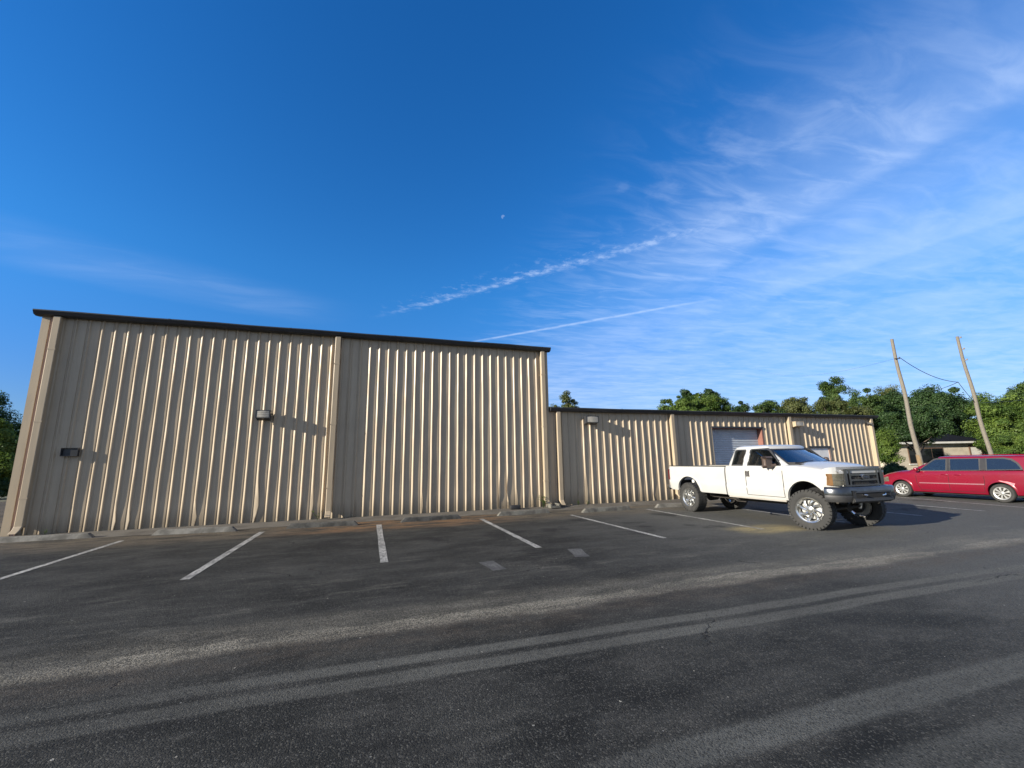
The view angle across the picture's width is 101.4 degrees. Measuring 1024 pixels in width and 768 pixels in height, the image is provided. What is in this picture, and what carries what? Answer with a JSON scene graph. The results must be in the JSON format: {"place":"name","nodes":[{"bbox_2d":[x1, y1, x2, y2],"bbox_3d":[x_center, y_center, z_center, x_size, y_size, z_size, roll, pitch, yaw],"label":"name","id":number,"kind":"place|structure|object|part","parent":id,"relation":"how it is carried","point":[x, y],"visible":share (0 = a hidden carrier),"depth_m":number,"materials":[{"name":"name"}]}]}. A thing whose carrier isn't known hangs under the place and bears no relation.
{"place":"outdoors","nodes":[
{"label":"outdoors","id":0,"kind":"place"},
{"bbox_2d":[0,495,7,501],"bbox_3d":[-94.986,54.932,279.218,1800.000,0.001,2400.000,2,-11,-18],"label":"ground","id":1,"kind":"structure","parent":0,"point":[2,499],"depth_m":23.95,"materials":[{"name":"grey concrete"}]},
{"bbox_2d":[0,478,9,498],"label":"bush","id":2,"kind":"object","parent":1,"relation":"on","point":[4,485],"visible":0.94,"depth_m":24.08,"materials":[{"name":"green plant"}]},
{"bbox_2d":[0,418,19,486],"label":"tree","id":3,"kind":"object","parent":1,"relation":"on","point":[8,444],"visible":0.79,"depth_m":24.61,"materials":[{"name":"green plant"}]},
{"bbox_2d":[0,390,22,440],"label":"tree","id":4,"kind":"object","parent":1,"relation":"on","point":[3,403],"visible":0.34,"depth_m":41.95,"materials":[{"name":"green plant"}]},
{"bbox_2d":[558,390,579,407],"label":"tree","id":5,"kind":"object","parent":1,"relation":"on","point":[567,400],"visible":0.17,"depth_m":47.33,"materials":[{"name":"green plant"}]},
{"bbox_2d":[656,399,672,409],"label":"tree","id":6,"kind":"object","parent":1,"relation":"on","point":[665,406],"visible":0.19,"depth_m":45.53,"materials":[{"name":"green plant"}]},
{"bbox_2d":[675,388,698,404],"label":"tree","id":7,"kind":"object","parent":1,"relation":"on","point":[684,393],"visible":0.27,"depth_m":49.58,"materials":[{"name":"green plant"}]},
{"bbox_2d":[672,392,737,411],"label":"tree","id":8,"kind":"object","parent":1,"relation":"on","point":[700,402],"visible":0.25,"depth_m":43.77,"materials":[{"name":"green plant"}]},
{"bbox_2d":[703,388,720,395],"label":"tree","id":9,"kind":"object","parent":1,"relation":"on","point":[708,391],"visible":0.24,"depth_m":49.42,"materials":[{"name":"green plant"}]},
{"bbox_2d":[733,401,749,411],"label":"tree","id":10,"kind":"object","parent":1,"relation":"on","point":[743,408],"visible":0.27,"depth_m":49.40,"materials":[{"name":"green plant"}]},
{"bbox_2d":[751,400,785,412],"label":"tree","id":11,"kind":"object","parent":1,"relation":"on","point":[767,406],"visible":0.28,"depth_m":48.95,"materials":[{"name":"green plant"}]},
{"bbox_2d":[774,396,814,413],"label":"tree","id":12,"kind":"object","parent":1,"relation":"on","point":[793,405],"visible":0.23,"depth_m":52.42,"materials":[{"name":"green plant"}]},
{"bbox_2d":[816,376,857,409],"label":"tree","id":13,"kind":"object","parent":1,"relation":"on","point":[830,391],"visible":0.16,"depth_m":57.23,"materials":[{"name":"green plant"}]},
{"bbox_2d":[802,397,874,414],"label":"tree","id":14,"kind":"object","parent":1,"relation":"on","point":[822,406],"visible":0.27,"depth_m":47.10,"materials":[{"name":"green plant"}]},
{"bbox_2d":[847,388,902,432],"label":"tree","id":15,"kind":"object","parent":1,"relation":"on","point":[877,404],"visible":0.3,"depth_m":48.84,"materials":[{"name":"green plant"}]},
{"bbox_2d":[872,384,900,395],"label":"tree","id":16,"kind":"object","parent":1,"relation":"on","point":[882,391],"visible":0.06,"depth_m":55.43,"materials":[{"name":"green plant"}]},
{"bbox_2d":[875,425,905,463],"bbox_3d":[27.142,4.951,30.725,2.554,3.804,2.334,2,-11,-18],"label":"tree","id":17,"kind":"object","parent":1,"relation":"on","point":[888,445],"visible":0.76,"depth_m":30.24,"materials":[{"name":"green plant"}]},
{"bbox_2d":[881,462,906,474],"bbox_3d":[23.135,5.336,25.366,1.508,1.259,1.600,-4,-11,14],"label":"bush","id":18,"kind":"object","parent":1,"relation":"on","point":[890,467],"visible":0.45,"depth_m":25.18,"materials":[{"name":"green plant"}]},
{"bbox_2d":[877,404,956,453],"bbox_3d":[31.397,4.311,32.337,4.743,5.495,3.303,-2,-11,5],"label":"tree","id":19,"kind":"object","parent":1,"relation":"on","point":[927,425],"visible":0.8,"depth_m":31.92,"materials":[{"name":"green plant"}]},
{"bbox_2d":[882,383,977,437],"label":"tree","id":20,"kind":"object","parent":1,"relation":"on","point":[950,406],"visible":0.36,"depth_m":49.47,"materials":[{"name":"green plant"}]},
{"bbox_2d":[964,402,985,450],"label":"tree","id":21,"kind":"object","parent":1,"relation":"on","point":[969,419],"visible":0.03,"depth_m":54.00,"materials":[{"name":"green plant"}]},
{"bbox_2d":[960,392,1023,452],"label":"tree","id":22,"kind":"object","parent":1,"relation":"on","point":[1002,417],"visible":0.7,"depth_m":35.96,"materials":[{"name":"green plant"}]},
{"bbox_2d":[990,431,1023,453],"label":"bush","id":23,"kind":"object","parent":1,"relation":"on","point":[1012,444],"visible":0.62,"depth_m":30.68,"materials":[{"name":"green plant"}]},
{"bbox_2d":[994,382,1023,402],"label":"tree","id":24,"kind":"object","parent":1,"relation":"on","point":[1019,390],"visible":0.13,"depth_m":43.35,"materials":[{"name":"green plant"}]},
{"bbox_2d":[0,309,551,536],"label":"metal building","id":25,"kind":"structure","parent":0,"point":[157,422],"depth_m":12.18,"materials":[{"name":"beige metal"}]},
{"bbox_2d":[60,448,79,455],"bbox_3d":[-11.241,1.731,10.649,0.344,0.210,0.075,2,-11,-18],"label":"wall light","id":26,"kind":"object","parent":25,"relation":"attached to","point":[69,451],"visible":1,"depth_m":10.65,"materials":[{"name":"brown metal"}]},
{"bbox_2d":[255,410,273,420],"bbox_3d":[-7.146,0.905,12.092,0.412,0.284,0.269,2,-11,-18],"label":"wall light","id":27,"kind":"object","parent":25,"relation":"attached to","point":[263,415],"visible":1,"depth_m":11.99,"materials":[{"name":"grey metal"}]},
{"bbox_2d":[0,492,1023,767],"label":"parking lot","id":28,"kind":"structure","parent":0,"point":[894,638],"depth_m":3.73,"materials":[{"name":"grey asphalt"}]},
{"bbox_2d":[0,533,95,542],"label":"wheel stop","id":29,"kind":"object","parent":28,"relation":"on","point":[46,537],"visible":1,"depth_m":9.64,"materials":[{"name":"concrete"}]},
{"bbox_2d":[0,540,124,579],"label":"parking line","id":30,"kind":"object","parent":28,"relation":"on","point":[57,560],"visible":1,"depth_m":7.39,"materials":[{"name":"paint"}]},
{"bbox_2d":[151,526,237,535],"bbox_3d":[-7.816,3.621,10.358,1.819,0.118,0.182,1,-11,-13],"label":"wheel stop","id":31,"kind":"object","parent":28,"relation":"on","point":[195,530],"visible":1,"depth_m":10.31,"materials":[{"name":"concrete"}]},
{"bbox_2d":[180,532,263,579],"bbox_3d":[-5.445,3.233,8.190,0.127,0.001,4.580,2,-11,-18],"label":"parking line","id":32,"kind":"object","parent":28,"relation":"on","point":[202,568],"visible":1,"depth_m":7.40,"materials":[{"name":"paint"}]},
{"bbox_2d":[286,521,358,528],"bbox_3d":[-4.970,3.692,11.022,1.757,0.118,0.180,1,-11,-13],"label":"wheel stop","id":33,"kind":"object","parent":28,"relation":"on","point":[321,524],"visible":1,"depth_m":10.97,"materials":[{"name":"concrete"}]},
{"bbox_2d":[4,498,720,542],"bbox_3d":[2.570,4.245,14.587,32.800,0.052,1.256,2,-11,-18],"label":"footing strip","id":34,"kind":"object","parent":28,"relation":"on","point":[128,532],"visible":0.4,"depth_m":12.12,"materials":[{"name":"grey concrete"}]},
{"bbox_2d":[509,505,520,509],"bbox_3d":[0.101,4.072,13.852,0.340,0.130,0.204,2,-11,-18],"label":"junction box","id":35,"kind":"object","parent":34,"relation":"on","point":[512,507],"visible":1,"depth_m":13.77,"materials":[{"name":"black plastic"}]},
{"bbox_2d":[546,503,559,507],"bbox_3d":[1.393,4.109,14.179,0.340,0.130,0.420,2,-11,-18],"label":"splash block","id":36,"kind":"object","parent":34,"relation":"on","point":[556,505],"depth_m":14.05,"materials":[{"name":"concrete"}]},
{"bbox_2d":[376,525,387,562],"bbox_3d":[-2.825,3.341,9.028,0.139,0.001,4.580,2,-11,-18],"label":"parking line","id":37,"kind":"object","parent":28,"relation":"on","point":[382,551],"visible":1,"depth_m":8.31,"materials":[{"name":"paint"}]},
{"bbox_2d":[401,514,461,522],"bbox_3d":[-2.279,3.804,11.890,1.711,0.118,0.179,3,-11,-20],"label":"wheel stop","id":38,"kind":"object","parent":28,"relation":"on","point":[431,518],"visible":1,"depth_m":11.83,"materials":[{"name":"concrete"}]},
{"bbox_2d":[479,561,505,570],"bbox_3d":[-0.301,2.838,6.547,0.254,0.001,0.603,4,-11,-24],"label":"paint patch","id":39,"kind":"object","parent":28,"relation":"on","point":[493,565],"visible":1,"depth_m":6.55,"materials":[{"name":"white paint"}]},
{"bbox_2d":[480,519,539,547],"bbox_3d":[-0.186,3.453,9.887,0.133,0.001,4.390,2,-11,-18],"label":"parking line","id":40,"kind":"object","parent":28,"relation":"on","point":[517,536],"visible":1,"depth_m":9.17,"materials":[{"name":"paint"}]},
{"bbox_2d":[497,509,549,515],"bbox_3d":[0.369,3.938,12.871,1.721,0.118,0.181,3,-11,-20],"label":"wheel stop","id":41,"kind":"object","parent":28,"relation":"on","point":[518,512],"visible":1,"depth_m":12.80,"materials":[{"name":"concrete"}]},
{"bbox_2d":[568,549,588,556],"bbox_3d":[1.163,2.962,7.360,0.261,0.001,0.650,0,-10,-4],"label":"paint patch","id":42,"kind":"object","parent":28,"relation":"on","point":[578,552],"visible":1,"depth_m":7.32,"materials":[{"name":"white paint"}]},
{"bbox_2d":[582,506,631,512],"bbox_3d":[3.009,3.973,13.316,1.792,0.118,0.182,3,-11,-21],"label":"wheel stop","id":43,"kind":"object","parent":28,"relation":"on","point":[598,509],"visible":1,"depth_m":13.24,"materials":[{"name":"concrete"}]},
{"bbox_2d":[571,515,665,537],"bbox_3d":[2.439,3.522,10.514,0.112,0.001,4.200,3,-11,-19],"label":"parking line","id":44,"kind":"object","parent":28,"relation":"on","point":[621,527],"visible":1,"depth_m":9.98,"materials":[{"name":"paint"}]},
{"bbox_2d":[655,503,682,507],"bbox_3d":[5.645,4.087,14.191,1.774,0.118,0.181,2,-11,-14],"label":"wheel stop","id":45,"kind":"object","parent":28,"relation":"on","point":[668,505],"visible":0.58,"depth_m":14.03,"materials":[{"name":"concrete"}]},
{"bbox_2d":[647,509,761,528],"bbox_3d":[5.000,3.653,11.473,0.116,0.001,4.392,2,-11,-17],"label":"parking line","id":46,"kind":"object","parent":28,"relation":"on","point":[706,519],"visible":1,"depth_m":11.03,"materials":[{"name":"paint"}]},
{"bbox_2d":[712,505,841,521],"bbox_3d":[7.468,3.749,12.234,0.116,0.001,4.403,2,-11,-16],"label":"parking line","id":47,"kind":"object","parent":28,"relation":"on","point":[767,512],"visible":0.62,"depth_m":12.32,"materials":[{"name":"paint"}]},
{"bbox_2d":[667,445,895,530],"bbox_3d":[6.816,2.669,11.550,2.134,1.925,5.767,2,-11,-17],"label":"pickup truck","id":48,"kind":"object","parent":28,"relation":"on","point":[809,487],"visible":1,"depth_m":9.90,"materials":[{"name":"white paint"}]},
{"bbox_3d":[6.034,2.570,11.251,0.052,0.710,0.630,2,-11,-17],"label":"rear door","id":49,"kind":"part","parent":48,"relation":"part of","materials":[{"name":"white paint"}]},
{"bbox_3d":[6.276,2.419,10.438,0.074,0.727,1.088,2,-11,-17],"label":"door","id":50,"kind":"part","parent":48,"relation":"part of","materials":[{"name":"white paint"}]},
{"bbox_2d":[890,339,923,466],"bbox_3d":[19.432,1.435,20.501,2.230,7.199,0.242,8,-14,-40],"label":"utility pole","id":51,"kind":"object","parent":28,"relation":"on","point":[919,459],"visible":0.81,"depth_m":20.45,"materials":[{"name":"brown wood"}]},
{"bbox_2d":[901,358,953,381],"bbox_3d":[21.198,-0.708,21.260,4.757,1.034,0.028,3,-11,-20],"label":"overhead wire","id":52,"kind":"object","parent":51,"relation":"hanging from","point":[926,373],"visible":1,"depth_m":21.09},
{"bbox_2d":[893,503,981,510],"bbox_3d":[12.713,3.933,13.741,0.116,0.001,4.265,2,-11,-14],"label":"parking line","id":53,"kind":"object","parent":28,"relation":"on","point":[941,507],"visible":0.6,"depth_m":12.62,"materials":[{"name":"paint"}]},
{"bbox_2d":[884,454,1023,502],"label":"minivan","id":54,"kind":"object","parent":28,"relation":"on","point":[999,477],"visible":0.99,"depth_m":14.49,"materials":[{"name":"red paint"}]},
{"bbox_2d":[901,497,1023,507],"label":"parking line","id":55,"kind":"object","parent":28,"relation":"on","point":[964,502],"visible":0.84,"depth_m":13.80,"materials":[{"name":"paint"}]},
{"bbox_2d":[956,336,993,453],"bbox_3d":[25.042,1.389,22.493,2.740,7.817,0.259,6,-13,-35],"label":"utility pole","id":56,"kind":"object","parent":28,"relation":"on","point":[981,423],"visible":0.88,"depth_m":22.45,"materials":[{"name":"brown wood"}]},
{"bbox_2d":[0,0,1023,430],"label":"sky","id":57,"kind":"structure","parent":0,"point":[663,198],"materials":[{"name":"blue"}]},
{"bbox_2d":[549,407,880,505],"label":"metal building","id":58,"kind":"structure","parent":0,"point":[621,455],"depth_m":16.29,"materials":[{"name":"beige metal"}]},
{"bbox_2d":[583,416,598,424],"bbox_3d":[2.923,1.340,15.426,0.542,0.304,0.279,2,-11,-18],"label":"wall light","id":59,"kind":"object","parent":58,"relation":"attached to","point":[591,420],"visible":1,"depth_m":15.32,"materials":[{"name":"grey metal"}]},
{"bbox_2d":[711,426,763,464],"bbox_3d":[9.545,3.125,17.658,2.790,3.032,0.350,2,-11,-18],"label":"roller door","id":60,"kind":"structure","parent":58,"relation":"in","point":[726,439],"depth_m":17.80,"materials":[{"name":"white metal"}]},
{"bbox_2d":[791,421,803,427],"bbox_3d":[12.717,1.808,18.661,0.532,0.254,0.289,2,-11,-18],"label":"wall light","id":61,"kind":"object","parent":58,"relation":"attached to","point":[797,424],"visible":1,"depth_m":18.56,"materials":[{"name":"white plastic"}]},
{"bbox_2d":[808,446,831,459],"bbox_3d":[13.976,3.805,18.901,1.370,1.990,0.160,2,-11,-18],"label":"door","id":62,"kind":"structure","parent":58,"relation":"in","point":[824,451],"depth_m":19.08,"materials":[{"name":"white metal"}]},
{"bbox_2d":[875,434,984,469],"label":"house","id":63,"kind":"structure","parent":0,"point":[948,445],"depth_m":38.03,"materials":[{"name":"paint"}]},
{"bbox_2d":[907,447,943,464],"bbox_3d":[37.564,6.534,37.948,3.360,1.490,0.130,-1,-10,0],"label":"window","id":64,"kind":"structure","parent":63,"relation":"in","point":[928,454],"depth_m":37.95,"materials":[{"name":"black glass"}]},
{"bbox_2d":[968,445,982,454],"bbox_3d":[42.142,6.669,37.940,1.150,2.180,0.095,-1,-10,0],"label":"door","id":65,"kind":"structure","parent":63,"relation":"in","point":[972,450],"depth_m":38.02,"materials":[{"name":"white wood"}]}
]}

